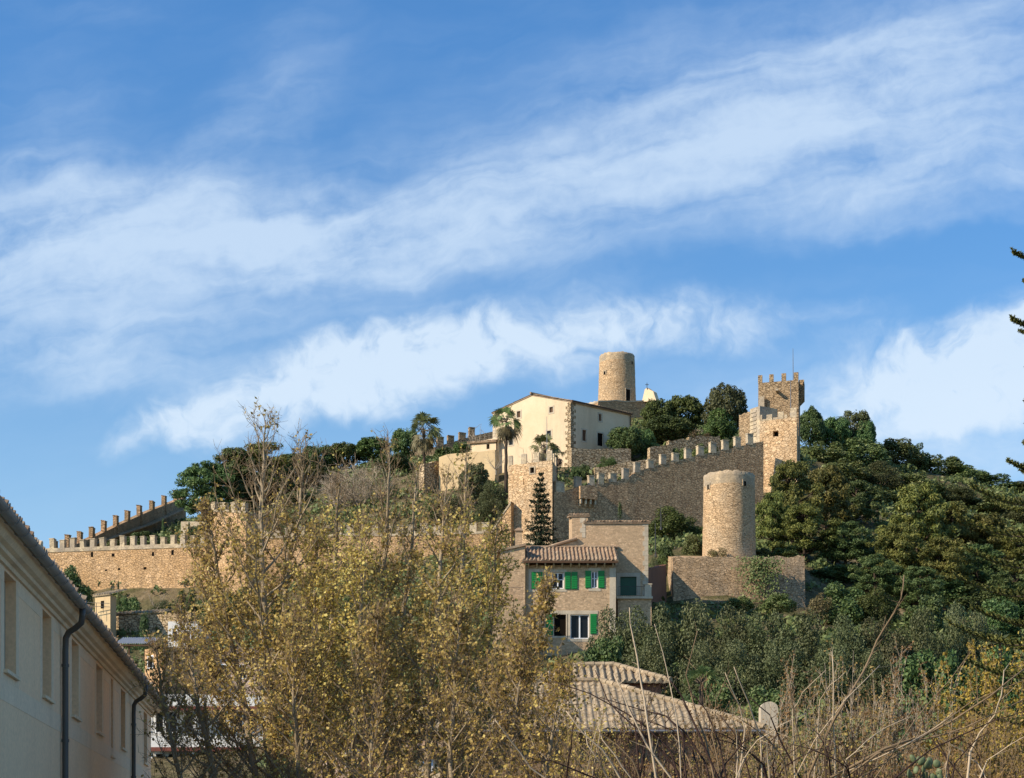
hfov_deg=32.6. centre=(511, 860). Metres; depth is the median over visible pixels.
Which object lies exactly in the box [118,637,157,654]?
canopy
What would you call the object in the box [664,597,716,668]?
bush
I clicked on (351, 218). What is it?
sky
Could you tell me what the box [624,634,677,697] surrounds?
bush
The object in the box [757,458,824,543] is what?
pine tree
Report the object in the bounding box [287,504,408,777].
yellowing tree
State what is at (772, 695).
bush
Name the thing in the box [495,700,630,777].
bare shrub
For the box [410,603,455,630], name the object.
bush
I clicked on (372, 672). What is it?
yellowing tree
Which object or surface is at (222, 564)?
wall tower
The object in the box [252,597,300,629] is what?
bush
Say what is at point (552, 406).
window
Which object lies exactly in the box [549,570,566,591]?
window
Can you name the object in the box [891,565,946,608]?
pine tree
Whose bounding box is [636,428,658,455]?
evergreen tree
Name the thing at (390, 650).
bush
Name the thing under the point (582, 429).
window
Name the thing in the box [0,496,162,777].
street building
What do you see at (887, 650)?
bush
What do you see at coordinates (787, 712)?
twiggy sapling
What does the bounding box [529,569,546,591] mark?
window
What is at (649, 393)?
bell gable
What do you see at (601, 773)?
twiggy sapling
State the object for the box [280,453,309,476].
evergreen tree
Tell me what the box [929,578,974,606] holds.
bush
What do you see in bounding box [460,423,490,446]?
bare tree
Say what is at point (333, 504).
bare tree
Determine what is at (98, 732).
window sill
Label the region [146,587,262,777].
yellowing tree
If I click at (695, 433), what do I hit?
bush
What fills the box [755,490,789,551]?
pine tree
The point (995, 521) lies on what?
pine tree
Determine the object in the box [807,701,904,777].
twiggy sapling
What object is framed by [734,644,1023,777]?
bare shrub
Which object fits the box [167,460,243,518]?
pine tree
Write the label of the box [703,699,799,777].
twiggy sapling
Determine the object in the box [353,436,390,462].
evergreen tree
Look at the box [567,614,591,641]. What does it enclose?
window
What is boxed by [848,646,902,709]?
bush
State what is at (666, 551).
bush
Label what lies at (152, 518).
stepped rampart
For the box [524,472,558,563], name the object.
conifer tree
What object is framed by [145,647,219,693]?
terraced house
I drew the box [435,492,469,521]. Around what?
bush
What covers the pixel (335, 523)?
yellowing tree
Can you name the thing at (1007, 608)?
bush
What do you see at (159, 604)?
bush
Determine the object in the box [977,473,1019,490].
bush
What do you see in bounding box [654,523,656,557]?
garden lamp
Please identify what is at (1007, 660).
bush
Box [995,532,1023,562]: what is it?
pine tree
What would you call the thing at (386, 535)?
yellowing tree
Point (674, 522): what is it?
bush
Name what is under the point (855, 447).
bush
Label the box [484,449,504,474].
bare tree
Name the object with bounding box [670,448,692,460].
bush
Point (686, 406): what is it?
evergreen tree
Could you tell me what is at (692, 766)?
twiggy sapling
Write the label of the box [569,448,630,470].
terrace wall
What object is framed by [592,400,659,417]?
mill terrace
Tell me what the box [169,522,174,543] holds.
cypress tree
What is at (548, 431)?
window
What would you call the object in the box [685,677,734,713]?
bush
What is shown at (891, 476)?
bush
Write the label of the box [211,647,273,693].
terraced house
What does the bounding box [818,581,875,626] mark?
bush
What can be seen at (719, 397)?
olive tree
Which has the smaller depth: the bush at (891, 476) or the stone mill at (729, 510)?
the stone mill at (729, 510)
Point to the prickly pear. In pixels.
(929, 762)
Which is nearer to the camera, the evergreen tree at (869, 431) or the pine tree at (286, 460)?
the pine tree at (286, 460)
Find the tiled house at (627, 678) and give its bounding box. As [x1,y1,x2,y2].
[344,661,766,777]
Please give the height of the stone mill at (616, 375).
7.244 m
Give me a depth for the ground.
157.37 m
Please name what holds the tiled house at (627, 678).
on the ground
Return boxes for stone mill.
[598,351,635,400]
[702,470,755,556]
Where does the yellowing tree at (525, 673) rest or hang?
on the ground
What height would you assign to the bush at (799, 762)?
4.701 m
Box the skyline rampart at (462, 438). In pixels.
[407,427,492,456]
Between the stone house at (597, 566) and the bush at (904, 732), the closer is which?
the bush at (904, 732)
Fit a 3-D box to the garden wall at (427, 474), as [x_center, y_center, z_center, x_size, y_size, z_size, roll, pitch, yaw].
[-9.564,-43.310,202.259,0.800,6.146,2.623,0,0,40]
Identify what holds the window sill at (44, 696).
in the street building at (69, 708)
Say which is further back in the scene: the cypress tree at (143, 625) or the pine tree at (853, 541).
the pine tree at (853, 541)
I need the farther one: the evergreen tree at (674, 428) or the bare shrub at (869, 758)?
the evergreen tree at (674, 428)
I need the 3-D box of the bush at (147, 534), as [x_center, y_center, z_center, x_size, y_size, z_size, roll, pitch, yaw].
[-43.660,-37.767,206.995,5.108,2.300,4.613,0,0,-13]
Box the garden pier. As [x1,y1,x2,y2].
[759,702,777,777]
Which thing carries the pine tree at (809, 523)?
on the ground
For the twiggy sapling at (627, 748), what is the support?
on the ground
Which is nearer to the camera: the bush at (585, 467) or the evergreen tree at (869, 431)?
the bush at (585, 467)
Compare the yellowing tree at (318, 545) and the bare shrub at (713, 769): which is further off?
the yellowing tree at (318, 545)
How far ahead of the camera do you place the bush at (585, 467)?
192.71 m
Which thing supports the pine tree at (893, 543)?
on the ground
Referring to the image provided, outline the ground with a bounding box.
[88,417,1023,777]
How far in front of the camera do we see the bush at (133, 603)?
167.83 m
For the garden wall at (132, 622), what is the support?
on the ground
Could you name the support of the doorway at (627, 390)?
in the stone mill at (616, 375)
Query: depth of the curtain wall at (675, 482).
182.89 m
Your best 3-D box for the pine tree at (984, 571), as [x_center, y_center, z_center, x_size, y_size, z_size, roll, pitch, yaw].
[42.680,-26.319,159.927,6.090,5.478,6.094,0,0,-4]
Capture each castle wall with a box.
[45,534,209,590]
[253,522,489,590]
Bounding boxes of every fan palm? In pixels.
[408,411,442,462]
[488,406,522,498]
[530,433,561,460]
[556,448,565,480]
[683,665,719,704]
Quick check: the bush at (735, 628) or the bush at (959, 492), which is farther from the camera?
the bush at (959, 492)
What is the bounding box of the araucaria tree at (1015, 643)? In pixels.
[946,247,1023,726]
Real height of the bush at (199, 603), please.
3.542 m
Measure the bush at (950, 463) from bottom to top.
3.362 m
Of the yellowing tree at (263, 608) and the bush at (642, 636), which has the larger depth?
the bush at (642, 636)
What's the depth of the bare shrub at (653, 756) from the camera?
24.90 m
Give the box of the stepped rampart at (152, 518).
[56,490,185,547]
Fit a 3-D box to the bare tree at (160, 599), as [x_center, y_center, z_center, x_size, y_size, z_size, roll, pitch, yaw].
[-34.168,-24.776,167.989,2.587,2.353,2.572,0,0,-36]
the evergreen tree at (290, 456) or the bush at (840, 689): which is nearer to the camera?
the bush at (840, 689)
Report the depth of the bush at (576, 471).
192.56 m
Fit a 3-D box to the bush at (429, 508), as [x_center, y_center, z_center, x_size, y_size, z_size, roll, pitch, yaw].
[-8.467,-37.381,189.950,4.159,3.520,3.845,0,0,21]
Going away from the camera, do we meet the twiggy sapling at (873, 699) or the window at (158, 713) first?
the twiggy sapling at (873, 699)
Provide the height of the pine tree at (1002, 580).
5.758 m
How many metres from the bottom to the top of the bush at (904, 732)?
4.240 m
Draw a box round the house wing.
[467,438,501,473]
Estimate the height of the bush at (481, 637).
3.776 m
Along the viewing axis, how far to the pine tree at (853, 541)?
158.82 m
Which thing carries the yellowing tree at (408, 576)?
on the ground
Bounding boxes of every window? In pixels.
[4,581,20,680]
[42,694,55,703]
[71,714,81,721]
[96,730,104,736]
[155,713,163,732]
[169,711,176,732]
[250,711,257,732]
[516,409,521,418]
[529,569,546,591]
[545,429,551,437]
[548,405,553,413]
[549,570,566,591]
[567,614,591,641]
[581,428,586,442]
[588,568,600,590]
[598,412,602,422]
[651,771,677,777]
[742,479,746,485]
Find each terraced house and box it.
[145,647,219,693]
[168,622,210,648]
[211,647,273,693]
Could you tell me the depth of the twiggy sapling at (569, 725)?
37.85 m
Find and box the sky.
[0,0,1023,547]
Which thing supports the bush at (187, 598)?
on the ground
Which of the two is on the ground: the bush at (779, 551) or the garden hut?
the garden hut
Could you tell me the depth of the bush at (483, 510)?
186.39 m
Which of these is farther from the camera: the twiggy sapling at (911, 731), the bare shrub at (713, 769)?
the twiggy sapling at (911, 731)
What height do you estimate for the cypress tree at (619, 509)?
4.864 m
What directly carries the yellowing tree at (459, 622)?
on the ground
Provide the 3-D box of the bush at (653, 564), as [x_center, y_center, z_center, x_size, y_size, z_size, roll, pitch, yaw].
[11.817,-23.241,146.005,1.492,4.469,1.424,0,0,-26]
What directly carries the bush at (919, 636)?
on the ground
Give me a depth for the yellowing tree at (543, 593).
40.99 m
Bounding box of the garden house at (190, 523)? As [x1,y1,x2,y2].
[181,522,206,534]
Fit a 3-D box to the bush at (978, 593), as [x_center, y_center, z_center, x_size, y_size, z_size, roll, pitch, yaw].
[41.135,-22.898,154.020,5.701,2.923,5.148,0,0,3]
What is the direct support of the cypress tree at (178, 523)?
on the ground
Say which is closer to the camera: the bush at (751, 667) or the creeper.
the bush at (751, 667)
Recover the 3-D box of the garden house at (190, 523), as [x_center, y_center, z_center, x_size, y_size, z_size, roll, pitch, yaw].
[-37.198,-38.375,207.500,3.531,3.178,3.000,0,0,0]
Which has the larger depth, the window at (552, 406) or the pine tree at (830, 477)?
the window at (552, 406)
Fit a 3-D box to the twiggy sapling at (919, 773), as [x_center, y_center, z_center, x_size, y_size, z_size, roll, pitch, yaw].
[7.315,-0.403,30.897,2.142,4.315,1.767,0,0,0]
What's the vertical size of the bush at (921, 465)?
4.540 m
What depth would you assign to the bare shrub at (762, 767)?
26.15 m
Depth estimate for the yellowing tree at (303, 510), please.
45.20 m
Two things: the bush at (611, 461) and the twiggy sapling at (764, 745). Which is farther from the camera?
the bush at (611, 461)
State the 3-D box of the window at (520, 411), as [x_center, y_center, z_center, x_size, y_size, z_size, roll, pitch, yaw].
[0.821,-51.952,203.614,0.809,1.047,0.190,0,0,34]
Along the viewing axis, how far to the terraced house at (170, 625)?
138.00 m
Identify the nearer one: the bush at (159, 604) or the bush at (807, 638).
the bush at (807, 638)
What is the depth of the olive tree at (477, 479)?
191.01 m
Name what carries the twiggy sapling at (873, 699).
on the ground
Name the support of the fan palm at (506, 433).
on the ground
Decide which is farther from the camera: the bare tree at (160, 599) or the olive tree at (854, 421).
the olive tree at (854, 421)
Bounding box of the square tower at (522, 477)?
[508,450,556,544]
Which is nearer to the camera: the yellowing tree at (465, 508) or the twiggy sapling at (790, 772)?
the twiggy sapling at (790, 772)
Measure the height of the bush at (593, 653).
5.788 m
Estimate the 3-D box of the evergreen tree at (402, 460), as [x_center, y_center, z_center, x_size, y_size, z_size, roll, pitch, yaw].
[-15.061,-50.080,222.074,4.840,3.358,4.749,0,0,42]
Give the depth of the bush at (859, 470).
210.54 m
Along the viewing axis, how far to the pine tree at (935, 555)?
154.79 m
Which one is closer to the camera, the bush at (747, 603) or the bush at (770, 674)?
the bush at (770, 674)
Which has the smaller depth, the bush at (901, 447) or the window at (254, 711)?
the window at (254, 711)
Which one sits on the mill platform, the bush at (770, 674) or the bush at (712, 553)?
the bush at (712, 553)
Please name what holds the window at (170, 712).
in the apartment building at (154, 746)
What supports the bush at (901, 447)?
on the ground
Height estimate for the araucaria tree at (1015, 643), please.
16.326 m
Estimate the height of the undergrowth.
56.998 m
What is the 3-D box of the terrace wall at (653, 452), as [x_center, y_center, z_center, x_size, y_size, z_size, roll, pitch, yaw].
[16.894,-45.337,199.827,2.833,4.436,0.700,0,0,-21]
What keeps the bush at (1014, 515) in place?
on the ground
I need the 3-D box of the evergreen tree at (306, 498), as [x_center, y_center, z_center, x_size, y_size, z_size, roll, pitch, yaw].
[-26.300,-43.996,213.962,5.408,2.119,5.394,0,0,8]
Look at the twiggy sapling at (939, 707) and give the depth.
41.92 m
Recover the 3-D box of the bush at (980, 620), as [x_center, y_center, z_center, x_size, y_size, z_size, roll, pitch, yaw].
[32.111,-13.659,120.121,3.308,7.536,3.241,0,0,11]
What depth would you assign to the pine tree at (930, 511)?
166.67 m
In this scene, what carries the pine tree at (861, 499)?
on the ground
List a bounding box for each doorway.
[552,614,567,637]
[625,388,630,400]
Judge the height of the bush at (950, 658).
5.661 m
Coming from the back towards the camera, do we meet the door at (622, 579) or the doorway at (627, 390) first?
the doorway at (627, 390)
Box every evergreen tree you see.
[264,473,299,495]
[277,491,315,504]
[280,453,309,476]
[296,464,343,485]
[302,444,340,469]
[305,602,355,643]
[328,441,362,469]
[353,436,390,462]
[374,452,411,471]
[390,427,418,457]
[605,425,644,457]
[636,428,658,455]
[640,398,677,432]
[643,414,694,441]
[667,394,704,436]
[703,407,737,444]
[800,405,826,447]
[815,416,852,448]
[853,420,876,457]
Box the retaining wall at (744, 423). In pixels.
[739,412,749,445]
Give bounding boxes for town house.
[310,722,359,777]
[403,737,442,777]
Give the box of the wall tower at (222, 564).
[210,502,270,598]
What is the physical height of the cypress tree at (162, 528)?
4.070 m
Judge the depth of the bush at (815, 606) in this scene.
140.50 m
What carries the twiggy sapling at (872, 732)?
on the ground
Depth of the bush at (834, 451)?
220.66 m
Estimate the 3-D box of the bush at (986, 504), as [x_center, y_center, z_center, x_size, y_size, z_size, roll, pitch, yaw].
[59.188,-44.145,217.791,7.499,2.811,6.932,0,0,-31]
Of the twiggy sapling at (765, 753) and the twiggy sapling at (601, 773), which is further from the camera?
the twiggy sapling at (765, 753)
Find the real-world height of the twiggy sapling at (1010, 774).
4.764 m
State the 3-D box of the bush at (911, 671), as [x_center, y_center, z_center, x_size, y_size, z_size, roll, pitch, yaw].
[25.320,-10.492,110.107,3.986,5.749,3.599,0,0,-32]
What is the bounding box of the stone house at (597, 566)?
[492,513,652,669]
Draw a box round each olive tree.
[458,462,491,508]
[700,381,747,433]
[837,410,875,440]
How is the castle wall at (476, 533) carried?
on the ground
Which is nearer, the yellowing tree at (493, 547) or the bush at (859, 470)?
the yellowing tree at (493, 547)
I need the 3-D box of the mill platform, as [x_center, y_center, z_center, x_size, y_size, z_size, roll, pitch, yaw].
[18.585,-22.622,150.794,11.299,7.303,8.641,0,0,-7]
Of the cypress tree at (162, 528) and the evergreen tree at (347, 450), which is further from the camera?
the evergreen tree at (347, 450)
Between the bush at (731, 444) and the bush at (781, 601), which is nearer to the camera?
the bush at (781, 601)
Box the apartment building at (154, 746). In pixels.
[151,687,267,757]
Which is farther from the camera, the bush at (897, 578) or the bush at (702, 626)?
the bush at (897, 578)
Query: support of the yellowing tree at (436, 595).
on the ground
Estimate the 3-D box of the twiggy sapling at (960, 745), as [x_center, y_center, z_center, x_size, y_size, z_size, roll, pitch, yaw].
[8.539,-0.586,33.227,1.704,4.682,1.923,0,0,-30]
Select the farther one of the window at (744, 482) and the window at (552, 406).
the window at (552, 406)
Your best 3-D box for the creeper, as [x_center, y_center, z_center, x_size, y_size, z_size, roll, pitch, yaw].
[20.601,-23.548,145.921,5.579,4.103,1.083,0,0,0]
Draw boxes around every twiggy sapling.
[512,714,611,777]
[545,676,639,777]
[591,729,676,777]
[609,678,698,777]
[629,719,763,777]
[655,671,758,777]
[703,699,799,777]
[743,725,794,777]
[745,650,839,777]
[758,715,862,777]
[793,640,907,777]
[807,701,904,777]
[814,690,913,777]
[854,637,947,777]
[864,715,965,777]
[904,660,982,776]
[918,706,1014,777]
[928,637,1023,777]
[943,689,1023,777]
[951,630,1023,777]
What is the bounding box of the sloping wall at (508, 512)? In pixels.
[492,502,513,547]
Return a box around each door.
[596,431,603,446]
[616,573,639,595]
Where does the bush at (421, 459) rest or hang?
on the ground
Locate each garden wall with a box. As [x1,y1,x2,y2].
[116,608,193,636]
[419,461,438,496]
[439,450,498,490]
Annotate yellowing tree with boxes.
[124,630,244,777]
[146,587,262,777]
[165,490,312,777]
[182,397,371,777]
[190,418,375,777]
[214,590,358,777]
[236,507,376,777]
[278,598,443,777]
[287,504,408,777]
[289,450,377,777]
[314,426,468,777]
[333,454,444,777]
[348,442,538,777]
[369,461,496,777]
[378,584,537,777]
[403,501,529,777]
[440,566,565,777]
[451,616,562,777]
[483,637,610,777]
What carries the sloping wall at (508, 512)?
on the ground
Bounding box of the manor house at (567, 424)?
[491,392,632,472]
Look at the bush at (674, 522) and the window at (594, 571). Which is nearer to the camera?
the window at (594, 571)
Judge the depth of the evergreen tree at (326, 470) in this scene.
222.61 m
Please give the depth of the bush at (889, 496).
196.55 m
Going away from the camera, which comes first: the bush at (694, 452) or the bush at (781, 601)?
the bush at (781, 601)
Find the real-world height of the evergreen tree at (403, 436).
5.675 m
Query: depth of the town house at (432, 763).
60.00 m
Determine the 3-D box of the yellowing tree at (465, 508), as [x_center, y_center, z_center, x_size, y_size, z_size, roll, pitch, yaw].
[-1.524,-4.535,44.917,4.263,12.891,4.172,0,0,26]
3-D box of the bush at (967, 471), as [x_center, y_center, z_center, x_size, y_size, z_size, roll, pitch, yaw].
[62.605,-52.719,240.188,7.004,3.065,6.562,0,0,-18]
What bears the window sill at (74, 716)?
in the street building at (69, 708)
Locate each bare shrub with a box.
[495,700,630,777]
[555,607,707,777]
[631,620,805,777]
[703,667,794,777]
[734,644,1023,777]
[750,575,906,777]
[917,664,1023,777]
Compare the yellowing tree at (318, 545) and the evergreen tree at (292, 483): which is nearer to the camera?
the yellowing tree at (318, 545)
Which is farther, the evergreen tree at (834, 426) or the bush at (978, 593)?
the evergreen tree at (834, 426)
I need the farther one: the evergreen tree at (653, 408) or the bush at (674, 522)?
the evergreen tree at (653, 408)
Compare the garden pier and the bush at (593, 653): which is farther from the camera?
the bush at (593, 653)
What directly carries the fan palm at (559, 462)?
on the ground
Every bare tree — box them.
[145,591,166,608]
[308,464,365,507]
[319,449,408,507]
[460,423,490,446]
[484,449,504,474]
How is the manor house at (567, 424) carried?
on the ground
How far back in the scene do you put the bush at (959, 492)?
215.62 m
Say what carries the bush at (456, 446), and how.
on the ground
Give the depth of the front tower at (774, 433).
189.43 m
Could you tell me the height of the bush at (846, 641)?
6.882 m
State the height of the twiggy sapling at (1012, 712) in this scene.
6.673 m
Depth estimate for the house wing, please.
205.44 m
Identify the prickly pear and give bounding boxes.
[907,754,942,777]
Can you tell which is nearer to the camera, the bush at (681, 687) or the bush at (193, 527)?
the bush at (681, 687)
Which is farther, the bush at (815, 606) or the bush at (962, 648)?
the bush at (815, 606)
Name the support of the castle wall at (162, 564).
on the ground
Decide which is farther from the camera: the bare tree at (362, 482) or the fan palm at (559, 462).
the bare tree at (362, 482)
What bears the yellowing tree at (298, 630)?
on the ground
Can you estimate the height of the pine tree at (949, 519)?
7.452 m
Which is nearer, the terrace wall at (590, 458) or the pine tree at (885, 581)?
the pine tree at (885, 581)
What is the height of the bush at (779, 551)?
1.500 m
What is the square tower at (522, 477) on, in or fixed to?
on the ground
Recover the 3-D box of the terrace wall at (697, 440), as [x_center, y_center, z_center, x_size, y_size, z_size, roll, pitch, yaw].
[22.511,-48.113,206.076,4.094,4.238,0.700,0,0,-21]
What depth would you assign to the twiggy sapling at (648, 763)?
36.13 m
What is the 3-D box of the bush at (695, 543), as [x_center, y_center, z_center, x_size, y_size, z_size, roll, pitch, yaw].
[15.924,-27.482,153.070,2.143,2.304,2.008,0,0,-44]
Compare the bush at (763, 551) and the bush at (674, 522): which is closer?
the bush at (763, 551)
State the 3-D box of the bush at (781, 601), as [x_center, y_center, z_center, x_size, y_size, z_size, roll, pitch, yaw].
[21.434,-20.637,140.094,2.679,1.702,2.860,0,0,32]
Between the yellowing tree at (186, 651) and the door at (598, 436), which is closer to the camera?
the yellowing tree at (186, 651)
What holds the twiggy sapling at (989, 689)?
on the ground
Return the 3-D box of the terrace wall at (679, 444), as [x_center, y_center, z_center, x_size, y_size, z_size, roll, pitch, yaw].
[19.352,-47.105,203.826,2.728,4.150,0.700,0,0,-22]
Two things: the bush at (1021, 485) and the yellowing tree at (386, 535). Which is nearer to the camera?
the yellowing tree at (386, 535)
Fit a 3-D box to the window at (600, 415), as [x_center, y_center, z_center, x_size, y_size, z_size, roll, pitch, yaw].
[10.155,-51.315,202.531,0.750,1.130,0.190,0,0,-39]
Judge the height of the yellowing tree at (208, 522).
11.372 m
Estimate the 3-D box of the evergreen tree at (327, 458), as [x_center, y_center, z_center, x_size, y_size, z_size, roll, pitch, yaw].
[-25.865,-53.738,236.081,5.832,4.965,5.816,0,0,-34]
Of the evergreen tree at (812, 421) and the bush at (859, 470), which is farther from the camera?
the evergreen tree at (812, 421)
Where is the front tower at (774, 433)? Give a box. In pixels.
[750,406,797,492]
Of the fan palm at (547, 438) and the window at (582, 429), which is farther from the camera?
the window at (582, 429)
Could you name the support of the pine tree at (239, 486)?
on the ground
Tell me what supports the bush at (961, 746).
on the ground
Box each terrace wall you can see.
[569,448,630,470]
[593,458,649,479]
[647,445,671,465]
[666,439,689,451]
[686,436,719,453]
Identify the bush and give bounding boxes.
[64,564,92,603]
[116,595,141,614]
[127,531,159,544]
[145,600,170,613]
[175,587,198,612]
[183,525,203,536]
[194,595,216,623]
[217,586,259,626]
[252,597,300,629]
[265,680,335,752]
[349,628,407,669]
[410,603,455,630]
[417,458,438,464]
[417,500,449,528]
[431,447,453,458]
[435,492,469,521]
[451,442,472,452]
[458,620,490,655]
[475,480,506,521]
[568,466,581,478]
[580,463,590,479]
[581,604,635,662]
[583,635,627,664]
[598,456,616,466]
[620,602,679,671]
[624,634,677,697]
[648,505,702,541]
[648,555,658,566]
[655,543,674,571]
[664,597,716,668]
[666,638,722,698]
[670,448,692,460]
[681,534,702,554]
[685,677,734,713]
[689,430,709,437]
[692,443,718,455]
[699,602,758,670]
[707,547,727,556]
[711,637,768,705]
[724,596,755,611]
[725,437,732,448]
[741,609,797,678]
[743,685,791,749]
[752,640,809,707]
[756,547,771,556]
[761,592,796,612]
[771,545,797,556]
[775,609,821,678]
[790,644,857,711]
[797,725,852,776]
[804,441,846,463]
[805,592,834,624]
[807,564,858,581]
[813,611,868,679]
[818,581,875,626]
[822,458,871,480]
[840,437,892,466]
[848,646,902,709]
[855,587,901,625]
[856,460,905,490]
[856,615,908,668]
[857,487,901,505]
[868,705,923,777]
[869,437,924,465]
[885,648,938,711]
[887,575,919,596]
[892,606,936,662]
[898,472,947,497]
[902,593,946,635]
[910,442,931,471]
[924,454,964,475]
[927,600,979,665]
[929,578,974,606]
[929,649,985,713]
[938,483,977,505]
[939,722,1000,777]
[944,464,996,483]
[950,584,998,612]
[958,610,1002,664]
[965,494,1008,514]
[971,598,1023,638]
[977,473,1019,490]
[981,643,1023,714]
[998,584,1023,619]
[1000,504,1023,524]
[1012,480,1023,492]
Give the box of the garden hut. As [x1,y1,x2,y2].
[87,589,126,636]
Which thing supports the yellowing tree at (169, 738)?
on the pavement
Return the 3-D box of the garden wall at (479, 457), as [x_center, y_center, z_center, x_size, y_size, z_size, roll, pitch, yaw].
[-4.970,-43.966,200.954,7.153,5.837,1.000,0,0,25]
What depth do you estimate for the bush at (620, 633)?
123.05 m
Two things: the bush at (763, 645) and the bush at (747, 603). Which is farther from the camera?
the bush at (747, 603)
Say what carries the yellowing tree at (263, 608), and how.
on the ground
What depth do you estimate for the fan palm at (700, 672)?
75.81 m
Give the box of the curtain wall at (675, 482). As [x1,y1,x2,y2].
[553,433,762,542]
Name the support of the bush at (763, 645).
on the ground
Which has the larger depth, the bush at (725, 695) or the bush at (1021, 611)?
the bush at (1021, 611)
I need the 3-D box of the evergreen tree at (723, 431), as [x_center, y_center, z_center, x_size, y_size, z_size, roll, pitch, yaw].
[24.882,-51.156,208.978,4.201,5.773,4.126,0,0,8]
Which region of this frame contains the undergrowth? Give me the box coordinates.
[87,416,1023,777]
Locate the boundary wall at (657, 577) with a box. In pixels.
[648,564,665,607]
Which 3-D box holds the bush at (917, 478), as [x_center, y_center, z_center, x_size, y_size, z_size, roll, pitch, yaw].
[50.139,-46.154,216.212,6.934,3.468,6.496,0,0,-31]
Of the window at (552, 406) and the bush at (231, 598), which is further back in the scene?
the window at (552, 406)
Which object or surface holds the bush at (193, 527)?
on the ground
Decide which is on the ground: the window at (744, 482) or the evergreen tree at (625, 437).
the evergreen tree at (625, 437)
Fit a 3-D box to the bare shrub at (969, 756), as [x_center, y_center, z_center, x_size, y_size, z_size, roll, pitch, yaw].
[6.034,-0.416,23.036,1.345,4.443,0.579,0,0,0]
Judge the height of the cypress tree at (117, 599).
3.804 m
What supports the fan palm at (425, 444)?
on the ground
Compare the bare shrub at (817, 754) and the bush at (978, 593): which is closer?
the bare shrub at (817, 754)
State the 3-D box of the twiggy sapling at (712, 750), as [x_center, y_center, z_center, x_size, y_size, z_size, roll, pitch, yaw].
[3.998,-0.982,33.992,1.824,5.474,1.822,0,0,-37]
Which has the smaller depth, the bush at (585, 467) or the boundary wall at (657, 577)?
the boundary wall at (657, 577)
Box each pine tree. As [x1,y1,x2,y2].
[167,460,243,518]
[202,446,265,503]
[222,441,299,504]
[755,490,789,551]
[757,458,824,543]
[766,503,842,560]
[799,465,860,534]
[814,520,876,564]
[839,479,883,521]
[847,553,902,596]
[863,522,931,575]
[875,481,958,552]
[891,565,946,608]
[902,536,976,589]
[923,500,986,549]
[945,543,1010,590]
[954,512,1015,556]
[981,560,1023,608]
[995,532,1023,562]
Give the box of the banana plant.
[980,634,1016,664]
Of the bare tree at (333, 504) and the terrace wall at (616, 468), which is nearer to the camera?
the terrace wall at (616, 468)
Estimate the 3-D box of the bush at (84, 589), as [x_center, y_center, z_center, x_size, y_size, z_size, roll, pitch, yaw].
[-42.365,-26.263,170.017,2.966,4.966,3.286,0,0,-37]
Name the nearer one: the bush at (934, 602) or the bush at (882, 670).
the bush at (882, 670)
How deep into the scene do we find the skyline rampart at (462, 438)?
241.29 m
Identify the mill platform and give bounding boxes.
[667,555,804,606]
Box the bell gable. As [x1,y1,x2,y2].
[642,384,658,401]
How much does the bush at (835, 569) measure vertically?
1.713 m
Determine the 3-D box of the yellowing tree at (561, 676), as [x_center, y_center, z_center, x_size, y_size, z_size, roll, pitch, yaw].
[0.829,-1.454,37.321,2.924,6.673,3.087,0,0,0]
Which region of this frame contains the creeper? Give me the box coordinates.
[731,555,788,602]
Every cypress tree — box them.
[116,580,120,605]
[138,612,150,657]
[161,519,164,536]
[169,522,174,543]
[176,521,180,540]
[617,502,621,519]
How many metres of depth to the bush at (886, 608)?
140.91 m
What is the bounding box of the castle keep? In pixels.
[758,372,804,480]
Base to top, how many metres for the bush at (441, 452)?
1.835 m
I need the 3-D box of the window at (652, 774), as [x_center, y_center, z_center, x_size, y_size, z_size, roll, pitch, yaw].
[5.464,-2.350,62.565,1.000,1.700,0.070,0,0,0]
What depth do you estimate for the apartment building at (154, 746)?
114.60 m
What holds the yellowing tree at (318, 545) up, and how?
on the ground
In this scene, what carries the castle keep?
on the ground
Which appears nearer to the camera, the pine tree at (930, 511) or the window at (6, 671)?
the window at (6, 671)
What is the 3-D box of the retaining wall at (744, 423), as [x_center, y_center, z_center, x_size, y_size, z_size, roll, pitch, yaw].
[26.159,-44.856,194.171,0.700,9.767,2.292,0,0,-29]

